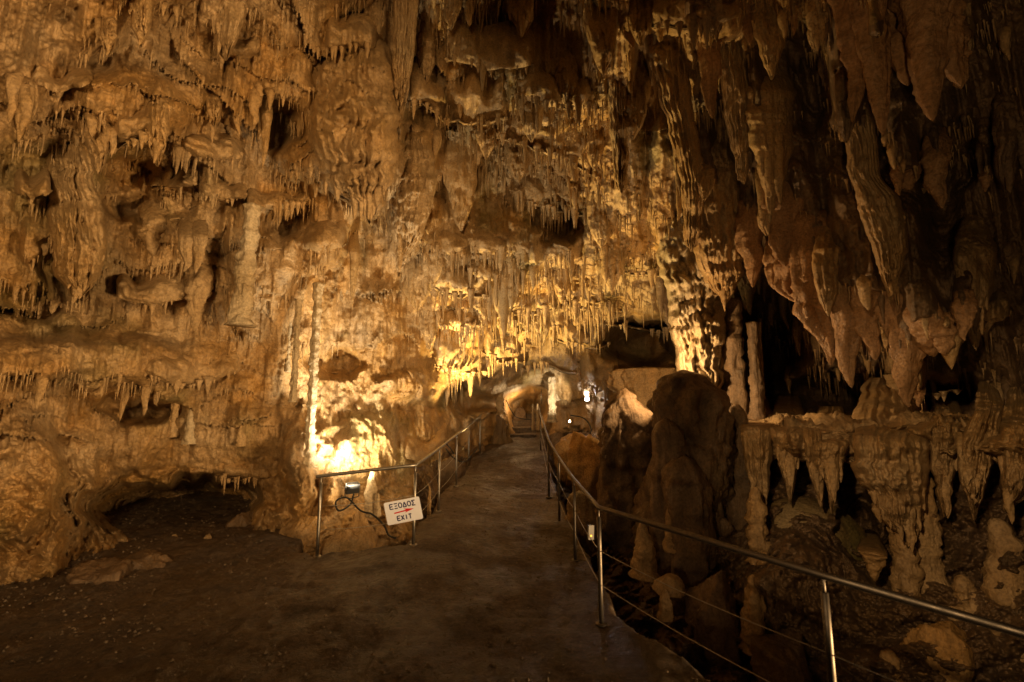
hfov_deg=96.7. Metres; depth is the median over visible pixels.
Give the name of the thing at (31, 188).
flowstone curtain
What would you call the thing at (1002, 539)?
rock pillar
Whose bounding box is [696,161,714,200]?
drapery
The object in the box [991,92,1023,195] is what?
drapery
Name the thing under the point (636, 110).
drapery
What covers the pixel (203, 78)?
stalactite
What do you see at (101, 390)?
stalactite
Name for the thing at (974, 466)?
drapery
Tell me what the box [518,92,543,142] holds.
drapery
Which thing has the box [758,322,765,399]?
stalagmite
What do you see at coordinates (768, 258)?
stalactite
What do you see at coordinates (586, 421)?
cable
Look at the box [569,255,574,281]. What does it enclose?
stalactite
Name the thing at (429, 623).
path
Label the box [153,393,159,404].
stalactite
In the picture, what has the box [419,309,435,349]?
drapery
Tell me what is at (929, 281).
cave wall
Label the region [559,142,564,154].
stalactite
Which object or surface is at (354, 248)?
stalactite
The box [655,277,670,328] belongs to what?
drapery
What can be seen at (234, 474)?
flowstone curtain
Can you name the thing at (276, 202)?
flowstone curtain
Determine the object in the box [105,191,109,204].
stalactite
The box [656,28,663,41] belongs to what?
stalactite
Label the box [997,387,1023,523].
drapery
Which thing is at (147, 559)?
boulder
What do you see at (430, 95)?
flowstone curtain
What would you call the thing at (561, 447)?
boulder
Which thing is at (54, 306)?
stalactite
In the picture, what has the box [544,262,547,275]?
stalactite
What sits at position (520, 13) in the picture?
drapery
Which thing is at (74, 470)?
cave wall
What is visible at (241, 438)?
stalagmite
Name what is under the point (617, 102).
drapery
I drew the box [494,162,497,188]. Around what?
stalactite
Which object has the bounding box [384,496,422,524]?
exit sign
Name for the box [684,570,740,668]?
boulder
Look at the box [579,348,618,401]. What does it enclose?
flowstone curtain
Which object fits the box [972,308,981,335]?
stalactite
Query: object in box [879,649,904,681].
stalagmite
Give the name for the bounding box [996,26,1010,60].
stalactite
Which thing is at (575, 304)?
flowstone curtain
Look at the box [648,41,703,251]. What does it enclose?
drapery
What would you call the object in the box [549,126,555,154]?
stalactite
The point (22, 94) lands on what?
drapery
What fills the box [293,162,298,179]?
stalactite
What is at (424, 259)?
stalactite
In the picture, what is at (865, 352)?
drapery
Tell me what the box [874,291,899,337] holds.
stalactite
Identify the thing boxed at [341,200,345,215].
stalactite
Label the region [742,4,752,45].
stalactite
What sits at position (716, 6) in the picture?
drapery
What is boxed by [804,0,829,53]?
drapery
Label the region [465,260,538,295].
flowstone curtain
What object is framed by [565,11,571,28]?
stalactite
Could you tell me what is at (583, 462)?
boulder
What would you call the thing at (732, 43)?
stalactite
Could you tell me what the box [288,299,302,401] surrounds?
column
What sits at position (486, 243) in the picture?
flowstone curtain
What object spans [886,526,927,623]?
rock pillar
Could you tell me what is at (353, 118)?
drapery
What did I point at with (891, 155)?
stalactite
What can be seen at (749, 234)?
stalactite
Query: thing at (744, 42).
stalactite
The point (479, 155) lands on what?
stalactite
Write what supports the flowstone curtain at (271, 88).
attached to the cave wall at (74, 470)
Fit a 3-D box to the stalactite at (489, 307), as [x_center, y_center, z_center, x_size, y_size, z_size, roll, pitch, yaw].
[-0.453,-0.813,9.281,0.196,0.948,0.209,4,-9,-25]
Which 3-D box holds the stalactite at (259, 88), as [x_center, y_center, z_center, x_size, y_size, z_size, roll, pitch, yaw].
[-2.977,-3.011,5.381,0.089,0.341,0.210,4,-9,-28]
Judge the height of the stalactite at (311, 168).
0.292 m
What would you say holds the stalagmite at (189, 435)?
on the cave wall at (74, 470)
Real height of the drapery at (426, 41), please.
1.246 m
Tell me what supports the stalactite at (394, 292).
attached to the cave wall at (375, 408)
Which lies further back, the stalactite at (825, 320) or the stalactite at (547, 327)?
the stalactite at (547, 327)
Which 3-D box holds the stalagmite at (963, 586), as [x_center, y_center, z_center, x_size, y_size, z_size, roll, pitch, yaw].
[4.613,2.623,4.637,0.328,0.466,0.368,0,-8,0]
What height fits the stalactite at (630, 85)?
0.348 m
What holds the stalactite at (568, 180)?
attached to the cave wall at (375, 408)
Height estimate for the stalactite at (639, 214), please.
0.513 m
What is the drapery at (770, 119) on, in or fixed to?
hanging from the cave wall at (929, 281)
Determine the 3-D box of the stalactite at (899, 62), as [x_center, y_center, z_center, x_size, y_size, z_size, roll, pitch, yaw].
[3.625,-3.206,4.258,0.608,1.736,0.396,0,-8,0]
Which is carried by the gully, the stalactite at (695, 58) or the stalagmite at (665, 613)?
the stalagmite at (665, 613)
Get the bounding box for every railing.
[313,414,483,557]
[538,403,1023,681]
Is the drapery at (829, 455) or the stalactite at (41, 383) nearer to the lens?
the stalactite at (41, 383)
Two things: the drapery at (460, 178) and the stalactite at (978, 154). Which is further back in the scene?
the drapery at (460, 178)
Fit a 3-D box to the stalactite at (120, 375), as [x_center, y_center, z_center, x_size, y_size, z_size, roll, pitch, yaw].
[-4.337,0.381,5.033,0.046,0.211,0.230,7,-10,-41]
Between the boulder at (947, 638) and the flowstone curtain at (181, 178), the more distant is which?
the flowstone curtain at (181, 178)
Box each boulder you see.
[65,556,133,584]
[124,549,172,570]
[204,533,211,538]
[225,511,253,526]
[278,514,322,555]
[319,525,358,554]
[346,511,377,550]
[436,454,465,490]
[490,415,512,443]
[513,407,525,419]
[553,433,572,491]
[564,490,596,557]
[567,431,600,508]
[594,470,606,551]
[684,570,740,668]
[750,628,814,681]
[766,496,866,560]
[899,620,974,681]
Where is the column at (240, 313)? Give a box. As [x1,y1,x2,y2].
[223,202,261,327]
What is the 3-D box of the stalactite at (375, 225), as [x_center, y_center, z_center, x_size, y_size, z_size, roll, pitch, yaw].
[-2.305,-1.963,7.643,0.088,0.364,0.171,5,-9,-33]
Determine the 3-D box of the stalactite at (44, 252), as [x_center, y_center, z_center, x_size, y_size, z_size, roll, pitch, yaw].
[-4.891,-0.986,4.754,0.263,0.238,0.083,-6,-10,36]
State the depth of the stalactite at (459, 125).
7.67 m
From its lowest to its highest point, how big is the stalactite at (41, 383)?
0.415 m
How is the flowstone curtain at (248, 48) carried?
hanging from the cave ceiling
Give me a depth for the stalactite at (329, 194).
5.98 m
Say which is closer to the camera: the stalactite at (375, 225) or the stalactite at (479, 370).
the stalactite at (375, 225)
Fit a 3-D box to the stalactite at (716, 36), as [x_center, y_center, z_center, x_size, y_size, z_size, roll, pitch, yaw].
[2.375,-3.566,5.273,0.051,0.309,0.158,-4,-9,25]
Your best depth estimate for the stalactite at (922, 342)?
4.94 m
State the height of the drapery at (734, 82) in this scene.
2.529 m
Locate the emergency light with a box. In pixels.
[587,524,593,539]
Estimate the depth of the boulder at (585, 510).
6.98 m
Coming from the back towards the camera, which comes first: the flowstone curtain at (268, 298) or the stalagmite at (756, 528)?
the flowstone curtain at (268, 298)
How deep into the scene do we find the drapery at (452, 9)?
5.85 m
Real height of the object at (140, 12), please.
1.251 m
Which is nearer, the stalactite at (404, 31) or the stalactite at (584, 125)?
the stalactite at (404, 31)
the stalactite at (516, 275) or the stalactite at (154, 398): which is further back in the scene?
the stalactite at (516, 275)
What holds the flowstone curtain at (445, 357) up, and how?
attached to the cave wall at (375, 408)
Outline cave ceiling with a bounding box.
[0,0,885,154]
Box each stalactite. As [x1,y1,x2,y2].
[12,285,19,303]
[21,289,25,300]
[34,373,47,409]
[41,242,49,255]
[47,296,58,313]
[73,133,79,147]
[84,111,98,136]
[89,289,95,307]
[99,385,102,397]
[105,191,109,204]
[109,125,117,155]
[118,372,122,384]
[119,388,128,421]
[137,195,168,254]
[141,387,149,415]
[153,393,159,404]
[161,1,166,16]
[173,4,179,21]
[177,219,193,271]
[183,151,191,172]
[183,263,213,330]
[192,220,207,272]
[201,72,204,86]
[210,115,220,143]
[232,98,243,135]
[242,332,247,346]
[248,86,262,125]
[256,80,263,95]
[260,98,272,168]
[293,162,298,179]
[296,114,302,136]
[309,166,313,177]
[314,182,319,197]
[316,45,319,58]
[327,190,331,208]
[336,288,340,302]
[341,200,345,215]
[344,4,347,15]
[348,232,359,307]
[363,6,370,14]
[373,220,377,232]
[389,200,393,219]
[392,287,395,301]
[401,282,405,305]
[421,247,426,262]
[432,126,441,163]
[435,5,439,21]
[436,309,441,331]
[445,388,449,405]
[457,103,462,118]
[457,122,460,133]
[457,302,460,321]
[458,351,462,369]
[464,0,473,26]
[464,300,468,318]
[467,368,474,396]
[475,140,482,165]
[477,364,481,377]
[478,336,483,357]
[485,356,490,376]
[487,293,492,322]
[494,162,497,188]
[499,320,504,352]
[507,234,510,254]
[508,311,511,327]
[514,271,519,297]
[528,162,532,177]
[529,264,535,288]
[535,323,539,337]
[543,322,549,342]
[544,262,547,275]
[548,330,555,352]
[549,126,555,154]
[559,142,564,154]
[561,198,564,210]
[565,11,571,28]
[566,175,569,189]
[568,154,577,181]
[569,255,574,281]
[572,188,577,208]
[582,120,587,134]
[595,63,599,83]
[622,303,627,316]
[623,30,634,47]
[628,80,631,93]
[637,203,641,221]
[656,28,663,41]
[675,166,680,196]
[676,187,681,220]
[692,50,697,69]
[694,111,698,124]
[695,40,721,118]
[715,30,718,41]
[730,40,734,54]
[733,200,764,286]
[741,37,747,50]
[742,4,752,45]
[745,347,749,370]
[752,168,754,182]
[761,181,803,265]
[762,241,774,288]
[762,278,767,302]
[770,288,776,310]
[772,251,794,301]
[777,7,787,38]
[778,294,788,329]
[784,365,791,392]
[787,209,835,365]
[790,14,797,35]
[792,317,801,355]
[800,272,834,357]
[813,281,861,387]
[823,371,826,381]
[824,21,829,46]
[827,0,865,123]
[836,368,840,380]
[843,0,888,136]
[848,286,880,360]
[856,274,871,310]
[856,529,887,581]
[861,353,870,373]
[868,490,881,522]
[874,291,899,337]
[878,292,884,321]
[881,131,887,146]
[882,333,888,348]
[885,11,891,112]
[886,309,926,406]
[887,0,954,121]
[887,9,911,85]
[887,138,896,169]
[889,165,904,195]
[899,159,906,173]
[902,152,922,189]
[902,303,943,356]
[914,382,925,406]
[919,127,952,208]
[921,318,928,339]
[928,312,956,354]
[944,0,966,86]
[949,17,972,88]
[949,289,977,340]
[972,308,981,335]
[975,139,982,174]
[977,163,991,191]
[992,381,1003,403]
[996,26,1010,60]
[1001,375,1011,402]
[1007,255,1019,283]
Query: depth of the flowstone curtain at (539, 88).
6.53 m
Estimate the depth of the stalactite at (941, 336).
4.77 m
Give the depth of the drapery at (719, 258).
7.06 m
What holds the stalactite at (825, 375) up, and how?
attached to the cave wall at (929, 281)
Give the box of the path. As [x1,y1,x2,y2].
[0,432,709,681]
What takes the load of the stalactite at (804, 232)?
hanging from the cave wall at (929, 281)
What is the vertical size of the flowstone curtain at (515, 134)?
1.148 m
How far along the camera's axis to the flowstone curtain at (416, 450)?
8.84 m
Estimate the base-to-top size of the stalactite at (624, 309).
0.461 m
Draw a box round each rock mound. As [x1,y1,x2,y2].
[597,388,653,553]
[630,370,736,604]
[645,418,686,584]
[660,455,716,615]
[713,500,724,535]
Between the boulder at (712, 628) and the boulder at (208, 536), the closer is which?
the boulder at (712, 628)
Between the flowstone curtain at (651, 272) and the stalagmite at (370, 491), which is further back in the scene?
the flowstone curtain at (651, 272)
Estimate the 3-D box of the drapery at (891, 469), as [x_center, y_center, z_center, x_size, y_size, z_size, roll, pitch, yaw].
[5.440,1.443,6.485,0.848,2.076,5.799,-7,-10,41]
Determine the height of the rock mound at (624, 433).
4.258 m
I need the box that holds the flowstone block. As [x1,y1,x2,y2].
[607,367,675,409]
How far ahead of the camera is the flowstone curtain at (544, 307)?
10.04 m
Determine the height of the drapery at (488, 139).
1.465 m
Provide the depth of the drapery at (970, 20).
4.39 m
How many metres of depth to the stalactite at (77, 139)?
4.42 m
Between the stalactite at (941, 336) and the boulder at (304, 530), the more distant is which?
the boulder at (304, 530)
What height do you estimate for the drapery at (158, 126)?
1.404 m
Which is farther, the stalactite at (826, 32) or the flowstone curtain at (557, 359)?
the flowstone curtain at (557, 359)
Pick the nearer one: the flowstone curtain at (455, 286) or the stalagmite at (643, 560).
the stalagmite at (643, 560)
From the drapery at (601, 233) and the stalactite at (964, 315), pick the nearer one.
the stalactite at (964, 315)
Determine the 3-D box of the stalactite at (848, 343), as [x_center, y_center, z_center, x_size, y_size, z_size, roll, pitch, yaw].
[4.177,-0.451,5.662,0.751,2.067,0.415,0,-8,0]
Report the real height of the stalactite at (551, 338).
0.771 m
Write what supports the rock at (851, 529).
attached to the cave wall at (929, 281)
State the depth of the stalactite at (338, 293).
7.26 m
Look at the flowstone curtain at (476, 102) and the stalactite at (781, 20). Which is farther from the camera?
the flowstone curtain at (476, 102)
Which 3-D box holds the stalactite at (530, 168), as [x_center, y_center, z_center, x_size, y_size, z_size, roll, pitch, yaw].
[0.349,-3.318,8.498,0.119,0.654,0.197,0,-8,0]
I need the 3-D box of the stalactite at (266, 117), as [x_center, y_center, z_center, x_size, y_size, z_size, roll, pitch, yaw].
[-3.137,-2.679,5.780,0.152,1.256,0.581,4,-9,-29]
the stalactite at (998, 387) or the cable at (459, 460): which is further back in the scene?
the cable at (459, 460)
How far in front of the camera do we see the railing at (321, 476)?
5.60 m
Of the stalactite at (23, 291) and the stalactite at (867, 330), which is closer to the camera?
the stalactite at (23, 291)
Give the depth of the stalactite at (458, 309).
9.38 m
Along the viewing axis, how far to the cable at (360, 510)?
6.01 m
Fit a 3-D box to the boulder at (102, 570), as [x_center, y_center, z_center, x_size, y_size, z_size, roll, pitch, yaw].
[-4.233,2.740,4.643,0.668,0.923,0.560,0,-8,0]
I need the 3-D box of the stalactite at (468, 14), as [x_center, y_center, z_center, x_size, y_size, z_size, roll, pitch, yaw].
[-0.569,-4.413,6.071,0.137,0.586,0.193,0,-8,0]
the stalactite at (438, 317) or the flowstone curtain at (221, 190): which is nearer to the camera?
the flowstone curtain at (221, 190)
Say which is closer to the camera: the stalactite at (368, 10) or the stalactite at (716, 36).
the stalactite at (716, 36)
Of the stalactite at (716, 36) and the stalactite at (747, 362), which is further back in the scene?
the stalactite at (747, 362)
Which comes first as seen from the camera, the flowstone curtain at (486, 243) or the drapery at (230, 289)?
the drapery at (230, 289)
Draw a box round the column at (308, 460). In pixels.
[302,282,325,467]
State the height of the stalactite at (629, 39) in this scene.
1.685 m
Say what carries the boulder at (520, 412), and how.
on the steps
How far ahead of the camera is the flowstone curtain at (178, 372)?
5.69 m
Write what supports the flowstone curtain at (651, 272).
attached to the cave wall at (375, 408)
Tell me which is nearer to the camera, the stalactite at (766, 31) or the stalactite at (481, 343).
the stalactite at (766, 31)
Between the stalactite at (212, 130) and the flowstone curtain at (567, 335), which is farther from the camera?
the flowstone curtain at (567, 335)
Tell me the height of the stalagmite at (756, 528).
0.875 m
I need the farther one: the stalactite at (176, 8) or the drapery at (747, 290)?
the drapery at (747, 290)
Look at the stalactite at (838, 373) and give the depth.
8.59 m
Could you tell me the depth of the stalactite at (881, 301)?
5.27 m
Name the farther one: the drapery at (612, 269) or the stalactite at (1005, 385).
the drapery at (612, 269)
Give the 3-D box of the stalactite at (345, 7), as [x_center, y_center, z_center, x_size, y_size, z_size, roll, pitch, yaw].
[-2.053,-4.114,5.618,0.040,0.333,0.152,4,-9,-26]
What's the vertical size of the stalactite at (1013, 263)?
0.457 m
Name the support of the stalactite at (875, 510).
hanging from the drapery at (891, 469)
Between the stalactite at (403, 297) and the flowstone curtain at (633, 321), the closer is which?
the stalactite at (403, 297)
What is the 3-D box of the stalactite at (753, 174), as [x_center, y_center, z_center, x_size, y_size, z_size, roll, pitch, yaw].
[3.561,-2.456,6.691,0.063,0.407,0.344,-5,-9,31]
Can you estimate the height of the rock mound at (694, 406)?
4.531 m
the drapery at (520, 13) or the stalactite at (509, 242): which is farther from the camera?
the stalactite at (509, 242)
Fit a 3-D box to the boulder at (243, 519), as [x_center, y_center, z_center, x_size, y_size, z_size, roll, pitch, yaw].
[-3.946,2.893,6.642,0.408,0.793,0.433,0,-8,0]
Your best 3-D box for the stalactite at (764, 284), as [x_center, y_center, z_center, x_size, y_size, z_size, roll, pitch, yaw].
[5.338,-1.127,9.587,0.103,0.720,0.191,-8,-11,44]
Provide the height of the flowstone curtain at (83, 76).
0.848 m
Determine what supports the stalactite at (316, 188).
attached to the cave wall at (375, 408)
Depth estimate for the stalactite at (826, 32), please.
4.82 m
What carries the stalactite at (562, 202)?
attached to the cave wall at (375, 408)
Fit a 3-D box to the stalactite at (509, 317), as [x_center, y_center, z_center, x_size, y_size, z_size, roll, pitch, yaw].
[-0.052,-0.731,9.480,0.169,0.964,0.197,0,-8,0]
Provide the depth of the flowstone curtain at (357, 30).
5.49 m
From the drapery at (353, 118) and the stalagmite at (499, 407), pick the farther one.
the stalagmite at (499, 407)
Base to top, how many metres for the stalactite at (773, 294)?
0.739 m
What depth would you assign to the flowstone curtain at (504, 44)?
6.25 m
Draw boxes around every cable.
[335,494,395,538]
[446,448,477,462]
[506,400,531,419]
[570,415,591,434]
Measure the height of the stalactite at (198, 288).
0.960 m
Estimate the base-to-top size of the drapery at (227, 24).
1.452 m
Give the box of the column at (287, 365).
[284,322,291,371]
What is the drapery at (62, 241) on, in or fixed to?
hanging from the cave wall at (74, 470)
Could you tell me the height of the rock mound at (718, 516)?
3.849 m
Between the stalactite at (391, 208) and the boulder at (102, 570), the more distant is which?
the stalactite at (391, 208)
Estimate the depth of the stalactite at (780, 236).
6.08 m
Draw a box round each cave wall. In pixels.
[0,13,308,585]
[286,98,675,554]
[659,0,1023,582]
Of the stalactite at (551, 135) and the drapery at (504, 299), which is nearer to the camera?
the stalactite at (551, 135)
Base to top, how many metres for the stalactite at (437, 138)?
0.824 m
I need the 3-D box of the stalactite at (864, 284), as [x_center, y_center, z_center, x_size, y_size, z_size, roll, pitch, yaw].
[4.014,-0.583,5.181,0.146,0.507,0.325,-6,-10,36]
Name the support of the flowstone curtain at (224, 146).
attached to the cave wall at (74, 470)
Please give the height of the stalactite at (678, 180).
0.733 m
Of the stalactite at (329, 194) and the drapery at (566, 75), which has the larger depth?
the drapery at (566, 75)
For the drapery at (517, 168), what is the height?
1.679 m
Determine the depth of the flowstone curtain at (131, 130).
4.30 m
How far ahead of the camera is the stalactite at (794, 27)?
5.31 m
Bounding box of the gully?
[414,430,1023,681]
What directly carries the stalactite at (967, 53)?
hanging from the cave wall at (929, 281)
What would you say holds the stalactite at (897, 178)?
attached to the cave wall at (929, 281)
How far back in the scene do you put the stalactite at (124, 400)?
5.39 m
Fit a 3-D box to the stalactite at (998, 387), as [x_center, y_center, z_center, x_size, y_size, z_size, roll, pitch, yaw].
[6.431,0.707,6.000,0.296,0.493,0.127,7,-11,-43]
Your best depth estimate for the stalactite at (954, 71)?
3.75 m
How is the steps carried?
on the path
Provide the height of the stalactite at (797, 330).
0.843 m
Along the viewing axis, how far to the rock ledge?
5.42 m
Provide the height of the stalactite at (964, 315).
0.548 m
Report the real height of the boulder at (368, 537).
1.303 m
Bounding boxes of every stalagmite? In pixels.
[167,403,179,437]
[181,409,195,444]
[235,424,246,446]
[364,472,377,517]
[374,493,380,516]
[427,486,431,516]
[495,392,505,414]
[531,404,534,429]
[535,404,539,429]
[547,377,557,421]
[628,523,659,582]
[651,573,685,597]
[656,589,673,621]
[662,509,675,553]
[721,298,748,414]
[738,574,766,655]
[744,487,771,564]
[745,321,765,420]
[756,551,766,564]
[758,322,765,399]
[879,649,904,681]
[915,476,951,593]
[948,574,978,626]
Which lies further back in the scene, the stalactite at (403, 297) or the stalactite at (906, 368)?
the stalactite at (403, 297)
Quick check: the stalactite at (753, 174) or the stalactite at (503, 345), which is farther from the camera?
the stalactite at (503, 345)
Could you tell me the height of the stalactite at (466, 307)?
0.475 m
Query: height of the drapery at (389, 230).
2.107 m
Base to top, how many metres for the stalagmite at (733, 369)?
2.134 m
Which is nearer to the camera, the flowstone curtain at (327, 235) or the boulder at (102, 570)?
the boulder at (102, 570)
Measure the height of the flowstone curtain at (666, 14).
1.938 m
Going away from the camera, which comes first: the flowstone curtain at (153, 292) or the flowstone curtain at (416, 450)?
the flowstone curtain at (153, 292)
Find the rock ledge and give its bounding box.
[759,410,1022,463]
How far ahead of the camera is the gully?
4.71 m
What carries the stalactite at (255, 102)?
attached to the cave wall at (74, 470)
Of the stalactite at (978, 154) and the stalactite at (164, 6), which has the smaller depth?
the stalactite at (164, 6)
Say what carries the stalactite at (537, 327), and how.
attached to the cave wall at (375, 408)
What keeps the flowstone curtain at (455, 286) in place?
attached to the cave wall at (375, 408)
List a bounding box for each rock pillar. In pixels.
[724,404,749,530]
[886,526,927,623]
[980,517,1023,668]
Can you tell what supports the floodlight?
attached to the railing at (321, 476)
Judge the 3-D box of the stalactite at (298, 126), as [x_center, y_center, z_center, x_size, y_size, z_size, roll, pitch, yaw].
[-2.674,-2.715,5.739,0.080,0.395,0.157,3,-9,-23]
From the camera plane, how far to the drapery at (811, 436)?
5.36 m
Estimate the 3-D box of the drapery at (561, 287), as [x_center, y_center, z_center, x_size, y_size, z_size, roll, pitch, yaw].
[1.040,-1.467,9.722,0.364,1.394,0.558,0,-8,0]
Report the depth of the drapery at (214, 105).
4.94 m
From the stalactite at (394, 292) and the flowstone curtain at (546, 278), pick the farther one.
the flowstone curtain at (546, 278)
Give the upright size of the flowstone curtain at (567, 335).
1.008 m
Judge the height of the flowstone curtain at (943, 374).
1.206 m
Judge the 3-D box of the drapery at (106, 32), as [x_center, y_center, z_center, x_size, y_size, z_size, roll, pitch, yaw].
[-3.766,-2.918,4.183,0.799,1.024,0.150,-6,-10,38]
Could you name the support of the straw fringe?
hanging from the cave ceiling
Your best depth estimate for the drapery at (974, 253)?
5.07 m
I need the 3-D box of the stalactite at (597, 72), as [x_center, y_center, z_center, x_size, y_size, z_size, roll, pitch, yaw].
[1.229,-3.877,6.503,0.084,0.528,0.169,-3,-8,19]
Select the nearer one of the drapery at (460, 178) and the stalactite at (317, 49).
the stalactite at (317, 49)
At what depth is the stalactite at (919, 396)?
5.39 m
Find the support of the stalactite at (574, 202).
attached to the cave wall at (375, 408)
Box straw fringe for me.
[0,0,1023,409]
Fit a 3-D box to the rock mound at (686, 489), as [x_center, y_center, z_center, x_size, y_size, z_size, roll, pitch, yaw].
[2.291,2.862,5.866,0.860,2.708,0.746,0,-8,0]
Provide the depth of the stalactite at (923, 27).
3.72 m
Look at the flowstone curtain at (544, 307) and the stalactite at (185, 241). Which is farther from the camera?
the flowstone curtain at (544, 307)
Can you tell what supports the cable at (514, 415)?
attached to the cave wall at (375, 408)
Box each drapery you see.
[5,72,39,141]
[45,143,106,303]
[58,201,66,261]
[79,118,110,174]
[94,15,117,55]
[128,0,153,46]
[145,96,170,166]
[206,91,221,126]
[211,0,246,60]
[226,281,239,335]
[306,32,401,223]
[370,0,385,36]
[386,209,394,252]
[389,125,436,276]
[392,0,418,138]
[402,250,444,311]
[417,32,435,83]
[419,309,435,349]
[443,0,462,30]
[443,127,476,230]
[474,123,495,159]
[492,261,521,340]
[503,0,533,37]
[504,142,532,183]
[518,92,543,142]
[553,269,568,303]
[554,51,578,107]
[583,0,617,75]
[587,128,604,169]
[587,199,611,251]
[601,239,627,294]
[607,79,628,193]
[624,62,650,139]
[629,0,652,45]
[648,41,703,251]
[655,210,725,389]
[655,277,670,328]
[693,134,743,311]
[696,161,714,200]
[704,0,722,38]
[719,358,724,368]
[720,42,749,183]
[739,259,760,315]
[740,398,773,517]
[744,65,796,222]
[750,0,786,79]
[755,168,773,235]
[770,396,804,503]
[802,409,824,506]
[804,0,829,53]
[811,226,840,315]
[812,406,848,512]
[834,97,908,303]
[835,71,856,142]
[850,378,930,552]
[860,335,879,361]
[928,392,962,517]
[952,215,996,334]
[956,381,1003,519]
[963,4,974,58]
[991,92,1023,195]
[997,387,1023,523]
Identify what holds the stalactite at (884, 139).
attached to the cave wall at (929, 281)
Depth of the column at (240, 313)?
5.50 m
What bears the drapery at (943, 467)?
hanging from the cave wall at (929, 281)
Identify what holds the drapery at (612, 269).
hanging from the cave wall at (375, 408)
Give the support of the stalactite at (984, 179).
attached to the cave wall at (929, 281)
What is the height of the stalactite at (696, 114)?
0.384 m
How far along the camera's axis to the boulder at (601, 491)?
7.62 m
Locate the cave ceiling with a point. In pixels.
(287, 21)
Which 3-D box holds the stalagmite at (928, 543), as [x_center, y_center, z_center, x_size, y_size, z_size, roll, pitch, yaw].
[4.593,2.169,5.103,0.383,1.570,0.444,4,-9,-29]
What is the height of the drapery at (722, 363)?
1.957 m
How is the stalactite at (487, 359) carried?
attached to the cave wall at (375, 408)
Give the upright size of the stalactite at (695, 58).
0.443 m
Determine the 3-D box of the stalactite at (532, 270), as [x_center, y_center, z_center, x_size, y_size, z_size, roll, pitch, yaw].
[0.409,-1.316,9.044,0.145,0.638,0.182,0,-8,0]
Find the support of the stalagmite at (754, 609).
on the gully
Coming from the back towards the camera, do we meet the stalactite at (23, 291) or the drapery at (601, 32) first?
the drapery at (601, 32)
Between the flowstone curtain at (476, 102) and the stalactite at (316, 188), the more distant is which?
the flowstone curtain at (476, 102)
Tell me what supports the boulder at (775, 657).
on the gully
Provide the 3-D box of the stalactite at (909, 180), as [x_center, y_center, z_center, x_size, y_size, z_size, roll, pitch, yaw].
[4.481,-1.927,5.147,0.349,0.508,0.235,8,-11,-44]
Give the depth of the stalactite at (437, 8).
6.11 m
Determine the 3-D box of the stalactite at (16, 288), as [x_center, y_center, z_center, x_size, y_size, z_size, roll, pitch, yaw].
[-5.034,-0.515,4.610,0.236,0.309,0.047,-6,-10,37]
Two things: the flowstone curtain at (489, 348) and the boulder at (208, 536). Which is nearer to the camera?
the boulder at (208, 536)
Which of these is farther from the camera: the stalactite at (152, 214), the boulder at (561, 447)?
the boulder at (561, 447)
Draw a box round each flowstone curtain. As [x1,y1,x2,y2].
[14,166,52,205]
[32,63,94,101]
[108,109,166,157]
[114,271,186,315]
[144,351,244,394]
[148,162,197,200]
[164,132,247,173]
[196,180,247,208]
[214,465,270,492]
[215,36,260,72]
[247,188,309,229]
[260,295,301,317]
[263,78,298,111]
[303,220,346,263]
[324,13,378,63]
[404,423,446,463]
[405,63,446,126]
[418,230,467,274]
[428,266,492,312]
[433,330,487,389]
[439,309,485,343]
[444,20,536,91]
[445,73,507,145]
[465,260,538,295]
[470,231,530,271]
[481,328,525,377]
[492,290,560,336]
[499,110,599,181]
[501,175,586,228]
[514,69,600,126]
[520,338,576,376]
[536,272,605,289]
[556,321,610,353]
[557,285,611,323]
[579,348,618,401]
[604,311,669,341]
[623,249,659,288]
[647,0,742,50]
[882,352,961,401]
[941,290,1011,368]
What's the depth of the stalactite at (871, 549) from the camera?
4.84 m
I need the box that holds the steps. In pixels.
[510,413,535,437]
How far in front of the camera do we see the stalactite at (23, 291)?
4.60 m
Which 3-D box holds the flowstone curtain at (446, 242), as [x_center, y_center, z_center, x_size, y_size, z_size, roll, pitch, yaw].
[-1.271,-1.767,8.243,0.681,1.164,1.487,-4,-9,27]
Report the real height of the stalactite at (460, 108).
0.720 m
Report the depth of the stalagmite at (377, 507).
6.39 m
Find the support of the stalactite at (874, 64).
hanging from the cave ceiling
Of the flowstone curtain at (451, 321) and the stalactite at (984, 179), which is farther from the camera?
the flowstone curtain at (451, 321)
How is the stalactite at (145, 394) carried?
attached to the cave wall at (74, 470)
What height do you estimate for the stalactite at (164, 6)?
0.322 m
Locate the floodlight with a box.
[344,481,359,498]
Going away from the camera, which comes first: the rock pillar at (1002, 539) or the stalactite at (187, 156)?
the rock pillar at (1002, 539)
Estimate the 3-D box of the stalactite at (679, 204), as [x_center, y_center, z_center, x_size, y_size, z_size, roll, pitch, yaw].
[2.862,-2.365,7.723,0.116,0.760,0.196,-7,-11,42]
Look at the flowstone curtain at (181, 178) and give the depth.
5.36 m
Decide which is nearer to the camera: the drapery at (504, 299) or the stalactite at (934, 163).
the stalactite at (934, 163)
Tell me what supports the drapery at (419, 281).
hanging from the cave wall at (375, 408)
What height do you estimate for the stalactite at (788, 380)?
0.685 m
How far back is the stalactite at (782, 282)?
6.31 m
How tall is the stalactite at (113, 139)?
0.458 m

